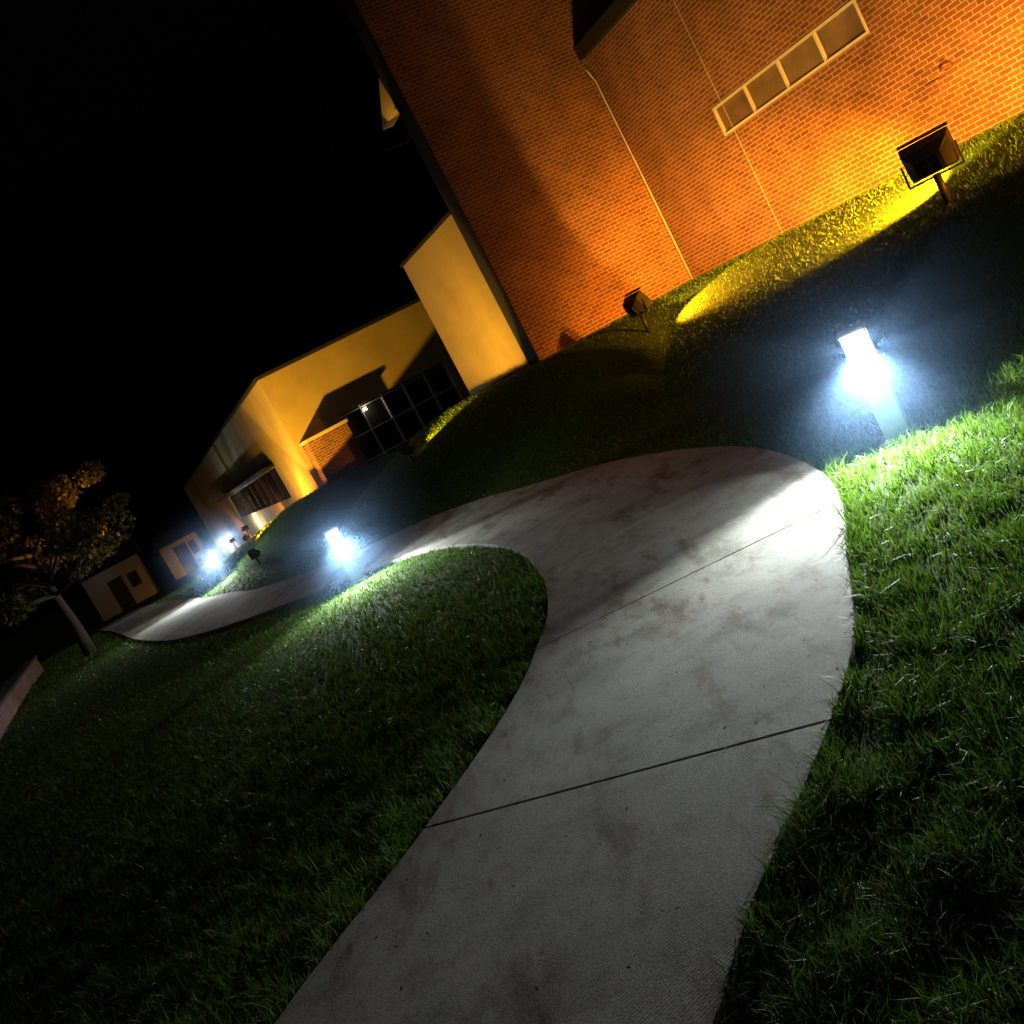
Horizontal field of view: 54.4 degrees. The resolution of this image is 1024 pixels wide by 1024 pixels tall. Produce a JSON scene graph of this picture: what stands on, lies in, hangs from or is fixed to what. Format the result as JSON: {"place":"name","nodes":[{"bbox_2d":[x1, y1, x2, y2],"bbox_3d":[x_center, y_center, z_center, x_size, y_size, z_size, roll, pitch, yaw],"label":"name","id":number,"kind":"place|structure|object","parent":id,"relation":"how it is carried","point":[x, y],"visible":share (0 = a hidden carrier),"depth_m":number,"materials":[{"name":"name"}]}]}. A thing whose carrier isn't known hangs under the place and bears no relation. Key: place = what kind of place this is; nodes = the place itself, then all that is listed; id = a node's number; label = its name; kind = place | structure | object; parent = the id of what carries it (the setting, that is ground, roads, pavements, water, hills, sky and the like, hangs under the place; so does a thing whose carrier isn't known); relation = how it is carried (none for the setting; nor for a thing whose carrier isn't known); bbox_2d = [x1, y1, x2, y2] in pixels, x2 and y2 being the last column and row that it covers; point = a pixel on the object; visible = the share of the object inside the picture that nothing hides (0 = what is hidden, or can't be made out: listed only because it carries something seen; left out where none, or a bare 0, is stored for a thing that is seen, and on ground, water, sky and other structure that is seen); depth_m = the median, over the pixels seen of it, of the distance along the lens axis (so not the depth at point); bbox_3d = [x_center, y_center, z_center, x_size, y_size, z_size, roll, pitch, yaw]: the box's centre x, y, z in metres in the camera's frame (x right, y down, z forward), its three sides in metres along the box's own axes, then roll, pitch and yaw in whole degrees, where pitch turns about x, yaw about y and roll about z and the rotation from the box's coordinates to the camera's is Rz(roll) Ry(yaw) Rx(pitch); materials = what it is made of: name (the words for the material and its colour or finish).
{"place":"outdoors","nodes":[
{"label":"outdoors","id":0,"kind":"place"},
{"bbox_2d":[0,0,592,638],"label":"sky","id":1,"kind":"structure","parent":0,"point":[198,198],"materials":[{"name":"black"}]},
{"bbox_2d":[257,358,339,488],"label":"end wall","id":2,"kind":"structure","parent":0,"point":[298,401],"depth_m":25.77,"materials":[{"name":"beige paint"}]},
{"bbox_2d":[305,304,442,415],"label":"end wall top","id":3,"kind":"structure","parent":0,"point":[354,370],"depth_m":26.53,"materials":[{"name":"beige paint"}]},
{"bbox_2d":[384,140,405,151],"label":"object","id":4,"kind":"object","parent":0,"point":[395,145],"visible":1,"depth_m":17.69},
{"bbox_2d":[97,446,856,1023],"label":"concrete path","id":5,"kind":"structure","parent":0,"point":[689,794],"depth_m":3.77,"materials":[{"name":"grey concrete"}]},
{"bbox_2d":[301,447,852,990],"bbox_3d":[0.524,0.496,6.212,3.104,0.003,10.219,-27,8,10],"label":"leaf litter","id":6,"kind":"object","parent":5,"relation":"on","point":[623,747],"visible":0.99,"depth_m":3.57,"materials":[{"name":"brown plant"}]},
{"bbox_2d":[0,112,1023,1023],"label":"ground","id":7,"kind":"structure","parent":0,"point":[50,635],"depth_m":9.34,"materials":[{"name":"green plant"}]},
{"bbox_2d":[0,658,43,739],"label":"wall","id":8,"kind":"structure","parent":7,"relation":"on","point":[11,705],"depth_m":21.27,"materials":[{"name":"brick"}]},
{"bbox_2d":[0,655,36,707],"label":"coping","id":9,"kind":"object","parent":8,"relation":"on","point":[8,687],"visible":1,"depth_m":23.04,"materials":[{"name":"grey concrete"}]},
{"bbox_2d":[0,458,135,656],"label":"tree","id":10,"kind":"object","parent":7,"relation":"on","point":[21,584],"visible":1,"depth_m":24.04,"materials":[{"name":"green plant"}]},
{"bbox_2d":[81,554,158,620],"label":"walls","id":11,"kind":"structure","parent":7,"relation":"on","point":[104,601],"depth_m":59.61,"materials":[{"name":"grey paint"}]},
{"bbox_2d":[72,534,140,584],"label":"roof","id":12,"kind":"structure","parent":11,"relation":"on","point":[128,548],"depth_m":60.03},
{"bbox_2d":[106,576,136,610],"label":"door","id":13,"kind":"structure","parent":11,"relation":"attached to","point":[121,592],"depth_m":59.69,"materials":[{"name":"brown wood"}]},
{"bbox_2d":[126,570,142,586],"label":"window","id":14,"kind":"structure","parent":11,"relation":"attached to","point":[133,577],"depth_m":59.94,"materials":[{"name":"black glass"}]},
{"bbox_2d":[150,517,212,579],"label":"garden shed","id":15,"kind":"structure","parent":7,"relation":"on","point":[182,548],"depth_m":66.15,"materials":[{"name":"grey paint"}]},
{"bbox_2d":[172,542,198,573],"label":"door","id":16,"kind":"structure","parent":15,"relation":"in","point":[182,552],"depth_m":66.08,"materials":[{"name":"grey metal"}]},
{"bbox_2d":[187,539,199,553],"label":"window","id":17,"kind":"structure","parent":15,"relation":"in","point":[192,544],"depth_m":66.19,"materials":[{"name":"grey glass"}]},
{"bbox_2d":[202,575,210,587],"bbox_3d":[-7.769,1.804,25.353,0.145,0.393,0.205,-28,8,0],"label":"flood light","id":18,"kind":"object","parent":7,"relation":"on","point":[205,578],"visible":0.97,"depth_m":25.31,"materials":[{"name":"white metal"}]},
{"bbox_2d":[184,458,249,553],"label":"side wall","id":19,"kind":"structure","parent":7,"relation":"on","point":[220,519],"depth_m":51.56,"materials":[{"name":"paint"}]},
{"bbox_2d":[207,549,228,580],"bbox_3d":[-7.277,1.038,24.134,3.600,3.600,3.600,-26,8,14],"label":"bollard light","id":20,"kind":"object","parent":7,"relation":"on","point":[220,567],"visible":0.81,"depth_m":24.18,"materials":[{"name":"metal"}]},
{"bbox_2d":[222,535,234,552],"bbox_3d":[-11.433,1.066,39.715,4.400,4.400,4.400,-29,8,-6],"label":"bollard light","id":21,"kind":"object","parent":7,"relation":"on","point":[230,546],"visible":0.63,"depth_m":39.76,"materials":[{"name":"plastic"}]},
{"bbox_2d":[229,538,237,549],"bbox_3d":[-10.221,1.194,36.638,0.232,0.485,0.194,-28,8,0],"label":"flood light","id":22,"kind":"object","parent":7,"relation":"on","point":[231,540],"visible":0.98,"depth_m":36.59,"materials":[{"name":"metal"}]},
{"bbox_2d":[241,525,250,538],"bbox_3d":[-8.227,0.649,30.996,0.232,0.485,0.194,-28,8,0],"label":"flood light","id":23,"kind":"object","parent":7,"relation":"on","point":[245,528],"visible":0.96,"depth_m":30.95,"materials":[{"name":"black metal"}]},
{"bbox_2d":[242,533,250,544],"bbox_3d":[-7.255,0.772,27.278,0.181,0.362,0.259,-33,9,-33],"label":"flood light","id":24,"kind":"object","parent":7,"relation":"on","point":[245,537],"visible":1,"depth_m":27.20,"materials":[{"name":"black metal"}]},
{"bbox_2d":[248,548,260,563],"bbox_3d":[-5.863,1.013,22.765,0.286,0.384,0.199,-23,9,31],"label":"flood light","id":25,"kind":"object","parent":7,"relation":"on","point":[253,553],"visible":1,"depth_m":22.70,"materials":[{"name":"black metal"}]},
{"bbox_2d":[240,497,293,536],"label":"side wall","id":26,"kind":"structure","parent":7,"relation":"on","point":[256,521],"depth_m":38.04,"materials":[{"name":"paint"}]},
{"bbox_2d":[230,496,243,516],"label":"side mullion","id":27,"kind":"object","parent":26,"relation":"on","point":[236,506],"visible":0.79,"depth_m":44.40},
{"bbox_2d":[233,493,247,515],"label":"side mullion","id":28,"kind":"object","parent":26,"relation":"on","point":[240,504],"visible":0.86,"depth_m":42.97},
{"bbox_2d":[236,491,251,513],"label":"side mullion","id":29,"kind":"object","parent":26,"relation":"on","point":[241,498],"visible":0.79,"depth_m":41.54},
{"bbox_2d":[240,489,255,512],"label":"side mullion","id":30,"kind":"object","parent":26,"relation":"on","point":[248,501],"visible":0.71,"depth_m":40.11},
{"bbox_2d":[244,486,259,510],"bbox_3d":[-10.104,-0.528,38.719,0.140,1.050,0.080,-31,8,-19],"label":"side mullion","id":31,"kind":"object","parent":26,"relation":"on","point":[251,497],"visible":0.86,"depth_m":38.68},
{"bbox_2d":[248,483,264,508],"bbox_3d":[-9.559,-0.599,37.289,0.140,1.050,0.080,-31,8,-19],"label":"side mullion","id":32,"kind":"object","parent":26,"relation":"on","point":[256,495],"visible":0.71,"depth_m":37.25},
{"bbox_2d":[232,468,290,514],"bbox_3d":[-9.486,-0.642,37.319,0.020,1.050,15.400,-31,8,-19],"label":"side glass","id":33,"kind":"object","parent":26,"relation":"on","point":[275,485],"visible":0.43,"depth_m":35.47,"materials":[{"name":"black glass"}]},
{"bbox_2d":[253,480,269,506],"bbox_3d":[-9.014,-0.670,35.859,0.140,1.050,0.080,-31,8,-19],"label":"side mullion","id":34,"kind":"object","parent":26,"relation":"on","point":[261,493],"visible":0.86,"depth_m":35.82},
{"bbox_2d":[258,476,275,504],"bbox_3d":[-8.469,-0.741,34.430,0.140,1.050,0.080,-31,8,-19],"label":"side mullion","id":35,"kind":"object","parent":26,"relation":"on","point":[267,490],"visible":1,"depth_m":34.39},
{"bbox_2d":[263,473,282,501],"bbox_3d":[-7.924,-0.812,33.000,0.140,1.050,0.080,-31,8,-19],"label":"side mullion","id":36,"kind":"object","parent":26,"relation":"on","point":[272,487],"visible":0.86,"depth_m":32.96},
{"bbox_2d":[269,469,289,499],"bbox_3d":[-7.378,-0.882,31.570,0.140,1.050,0.080,-31,8,-19],"label":"side mullion","id":37,"kind":"object","parent":26,"relation":"on","point":[278,483],"visible":0.93,"depth_m":31.53},
{"bbox_2d":[240,383,316,501],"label":"side wall","id":38,"kind":"structure","parent":7,"relation":"on","point":[269,431],"depth_m":27.72,"materials":[{"name":"paint"}]},
{"bbox_2d":[205,407,274,496],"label":"side wall","id":39,"kind":"structure","parent":38,"relation":"attached to","point":[234,458],"depth_m":34.95,"materials":[{"name":"glass"}]},
{"bbox_2d":[217,463,274,502],"bbox_3d":[-10.132,-0.932,37.088,0.499,0.080,15.800,-31,8,-19],"label":"canopy","id":40,"kind":"object","parent":39,"relation":"attached to","point":[248,480],"visible":1,"depth_m":33.53,"materials":[{"name":"grey metal"}]},
{"bbox_2d":[299,419,367,485],"bbox_3d":[-4.398,-1.194,25.680,1.250,2.000,0.799,-31,8,-19],"label":"brick enclosure","id":41,"kind":"object","parent":7,"relation":"on","point":[334,452],"visible":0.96,"depth_m":25.31,"materials":[{"name":"brick"}]},
{"bbox_2d":[323,527,367,586],"bbox_3d":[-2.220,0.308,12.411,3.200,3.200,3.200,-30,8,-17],"label":"bollard light","id":42,"kind":"object","parent":7,"relation":"on","point":[345,558],"visible":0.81,"depth_m":12.45,"materials":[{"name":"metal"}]},
{"bbox_2d":[400,441,414,461],"bbox_3d":[-1.866,-1.063,17.962,0.202,0.376,0.286,-34,10,-39],"label":"flood light","id":43,"kind":"object","parent":7,"relation":"on","point":[407,448],"visible":1,"depth_m":17.89,"materials":[{"name":"black metal"}]},
{"bbox_2d":[414,301,470,399],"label":"end wall","id":44,"kind":"structure","parent":7,"relation":"on","point":[444,353],"depth_m":27.23,"materials":[{"name":"beige paint"}]},
{"bbox_2d":[358,405,385,454],"bbox_3d":[-3.588,-1.921,26.572,0.030,2.080,0.120,-31,8,-19],"label":"glazing bar","id":45,"kind":"object","parent":44,"relation":"attached to","point":[372,430],"visible":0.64,"depth_m":26.50,"materials":[{"name":"grey metal"}]},
{"bbox_2d":[368,436,413,461],"bbox_3d":[-2.607,-2.073,26.956,3.350,0.030,0.120,-31,8,-19],"label":"glazing rail","id":46,"kind":"object","parent":44,"relation":"attached to","point":[390,449],"depth_m":26.64,"materials":[{"name":"grey metal"}]},
{"bbox_2d":[339,364,443,418],"bbox_3d":[-3.235,-3.254,26.775,3.350,0.030,0.120,-31,8,-19],"label":"glazing rail","id":47,"kind":"object","parent":44,"relation":"attached to","point":[390,391],"visible":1,"depth_m":26.70,"materials":[{"name":"grey metal"}]},
{"bbox_2d":[379,394,406,442],"bbox_3d":[-3.050,-2.241,26.793,0.030,2.080,0.120,-31,8,-19],"label":"glazing bar","id":48,"kind":"object","parent":44,"relation":"attached to","point":[393,419],"visible":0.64,"depth_m":26.72,"materials":[{"name":"grey metal"}]},
{"bbox_2d":[338,363,460,461],"bbox_3d":[-2.809,-2.398,26.978,3.350,2.080,0.020,-31,8,-19],"label":"glass","id":49,"kind":"object","parent":44,"relation":"attached to","point":[387,433],"visible":0.57,"depth_m":26.90,"materials":[{"name":"black glass"}]},
{"bbox_2d":[355,385,454,437],"bbox_3d":[-2.933,-2.686,26.862,3.350,0.030,0.120,-31,8,-19],"label":"glazing rail","id":50,"kind":"object","parent":44,"relation":"attached to","point":[405,411],"visible":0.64,"depth_m":26.81,"materials":[{"name":"grey metal"}]},
{"bbox_2d":[400,383,424,427],"bbox_3d":[-2.511,-2.561,27.014,0.030,2.080,0.120,-31,8,-19],"label":"glazing bar","id":51,"kind":"object","parent":44,"relation":"attached to","point":[412,404],"visible":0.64,"depth_m":26.94,"materials":[{"name":"grey metal"}]},
{"bbox_2d":[421,372,443,413],"bbox_3d":[-1.973,-2.881,27.235,0.030,2.080,0.120,-31,8,-19],"label":"glazing bar","id":52,"kind":"object","parent":44,"relation":"attached to","point":[432,393],"visible":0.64,"depth_m":27.16,"materials":[{"name":"grey metal"}]},
{"bbox_2d":[441,362,462,400],"bbox_3d":[-1.435,-3.201,27.456,0.030,2.080,0.120,-31,8,-19],"label":"glazing bar","id":53,"kind":"object","parent":44,"relation":"attached to","point":[453,383],"visible":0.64,"depth_m":27.37,"materials":[{"name":"grey metal"}]},
{"bbox_2d":[403,215,528,395],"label":"stucco wall","id":54,"kind":"structure","parent":7,"relation":"on","point":[458,300],"depth_m":19.34,"materials":[{"name":"beige paint"}]},
{"bbox_2d":[399,211,450,267],"bbox_3d":[-1.535,-5.351,19.380,0.480,0.060,3.490,-31,8,-19],"label":"stucco cap","id":55,"kind":"object","parent":54,"relation":"on","point":[427,237],"visible":0.36,"depth_m":19.09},
{"bbox_2d":[355,0,690,360],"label":"tower wall","id":56,"kind":"structure","parent":7,"relation":"on","point":[518,126],"depth_m":17.78,"materials":[{"name":"red brick"}]},
{"bbox_2d":[379,77,399,129],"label":"gable","id":57,"kind":"structure","parent":56,"relation":"attached to","point":[390,114],"depth_m":17.73,"materials":[{"name":"paint"}]},
{"bbox_2d":[341,0,540,365],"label":"tower flashing","id":58,"kind":"object","parent":56,"relation":"attached to","point":[373,50],"visible":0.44,"depth_m":17.36,"materials":[{"name":"grey metal"}]},
{"bbox_2d":[557,0,614,70],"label":"tower back","id":59,"kind":"structure","parent":56,"relation":"attached to","point":[582,17],"depth_m":18.29,"materials":[{"name":"brick"}]},
{"bbox_2d":[582,66,692,278],"bbox_3d":[2.365,-6.220,18.492,0.201,4.430,0.039,-33,9,-31],"label":"downspout","id":60,"kind":"object","parent":56,"relation":"attached to","point":[642,176],"visible":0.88,"depth_m":18.51,"materials":[{"name":"beige metal"}]},
{"bbox_2d":[622,286,651,332],"bbox_3d":[2.037,-3.183,15.891,0.345,0.718,0.475,-32,9,-26],"label":"flood light","id":61,"kind":"object","parent":7,"relation":"on","point":[638,302],"visible":1,"depth_m":15.75,"materials":[{"name":"black metal"}]},
{"bbox_2d":[586,0,772,277],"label":"wall","id":62,"kind":"structure","parent":7,"relation":"on","point":[647,79],"depth_m":17.26,"materials":[{"name":"brick"}]},
{"bbox_2d":[726,33,917,236],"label":"wall below","id":63,"kind":"structure","parent":7,"relation":"on","point":[836,131],"depth_m":14.56,"materials":[{"name":"brick"}]},
{"bbox_2d":[724,30,869,135],"bbox_3d":[4.122,-6.252,14.666,0.140,0.035,3.400,-31,8,-19],"label":"frame bottom","id":64,"kind":"object","parent":63,"relation":"on","point":[803,78],"visible":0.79,"depth_m":14.37,"materials":[{"name":"beige metal"}]},
{"bbox_2d":[713,109,726,133],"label":"mullion","id":65,"kind":"object","parent":64,"relation":"on","point":[719,120],"visible":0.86,"depth_m":16.18},
{"bbox_2d":[743,86,756,111],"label":"mullion","id":66,"kind":"object","parent":64,"relation":"on","point":[749,98],"visible":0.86,"depth_m":15.39},
{"bbox_2d":[775,61,790,87],"bbox_3d":[4.020,-6.447,14.636,0.138,0.410,0.035,-31,8,-19],"label":"mullion","id":67,"kind":"object","parent":64,"relation":"on","point":[783,75],"visible":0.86,"depth_m":14.61},
{"bbox_2d":[716,3,865,131],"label":"panes","id":68,"kind":"object","parent":64,"relation":"on","point":[841,30],"visible":1,"depth_m":14.38,"materials":[{"name":"grey glass"}]},
{"bbox_2d":[712,0,855,109],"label":"frame top","id":69,"kind":"object","parent":68,"relation":"on","point":[839,11],"visible":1,"depth_m":14.33,"materials":[{"name":"beige metal"}]},
{"bbox_2d":[812,32,827,61],"bbox_3d":[4.319,-6.486,13.851,0.138,0.410,0.035,-31,8,-19],"label":"mullion","id":70,"kind":"object","parent":64,"relation":"on","point":[820,46],"visible":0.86,"depth_m":13.82},
{"bbox_2d":[853,1,867,30],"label":"mullion","id":71,"kind":"object","parent":64,"relation":"on","point":[860,16],"visible":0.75,"depth_m":13.04},
{"bbox_2d":[836,321,918,448],"bbox_3d":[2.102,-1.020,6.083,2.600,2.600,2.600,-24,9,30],"label":"bollard light","id":72,"kind":"object","parent":7,"relation":"on","point":[878,390],"visible":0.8,"depth_m":6.12,"materials":[{"name":"plastic"}]},
{"bbox_2d":[896,121,965,204],"bbox_3d":[4.423,-3.586,10.432,0.583,0.771,0.413,-22,10,36],"label":"flood light","id":73,"kind":"object","parent":7,"relation":"on","point":[931,154],"visible":0.99,"depth_m":10.34,"materials":[{"name":"black metal"}]},
{"bbox_2d":[856,0,1023,145],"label":"wall","id":74,"kind":"structure","parent":7,"relation":"on","point":[979,44],"depth_m":12.32,"materials":[{"name":"brick"}]},
{"bbox_2d":[574,0,637,60],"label":"fascia","id":75,"kind":"structure","parent":74,"relation":"on","point":[609,19],"depth_m":17.23,"materials":[{"name":"brown metal"}]},
{"bbox_2d":[662,0,850,107],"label":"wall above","id":76,"kind":"structure","parent":74,"relation":"attached to","point":[738,43],"depth_m":15.03,"materials":[{"name":"brick"}]},
{"bbox_2d":[673,0,782,232],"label":"joint","id":77,"kind":"object","parent":76,"relation":"attached to","point":[727,115],"visible":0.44,"depth_m":15.97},
{"bbox_2d":[924,78,943,96],"bbox_3d":[5.358,-5.383,12.630,0.089,0.150,0.200,-31,8,-19],"label":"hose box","id":78,"kind":"object","parent":74,"relation":"attached to","point":[934,87],"visible":1,"depth_m":12.58,"materials":[{"name":"brick"}]},
{"bbox_2d":[939,61,952,75],"bbox_3d":[5.356,-5.486,12.312,0.216,0.145,0.090,-31,8,-19],"label":"vent pipe","id":79,"kind":"object","parent":74,"relation":"attached to","point":[943,67],"visible":1,"depth_m":12.29,"materials":[{"name":"metal"}]},
{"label":"back body","id":80,"kind":"object","parent":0,"visible":0},
{"bbox_2d":[182,298,420,488],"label":"parapet","id":81,"kind":"structure","parent":80,"relation":"on","point":[284,365],"depth_m":26.53,"materials":[{"name":"yellow paint"}]}
]}

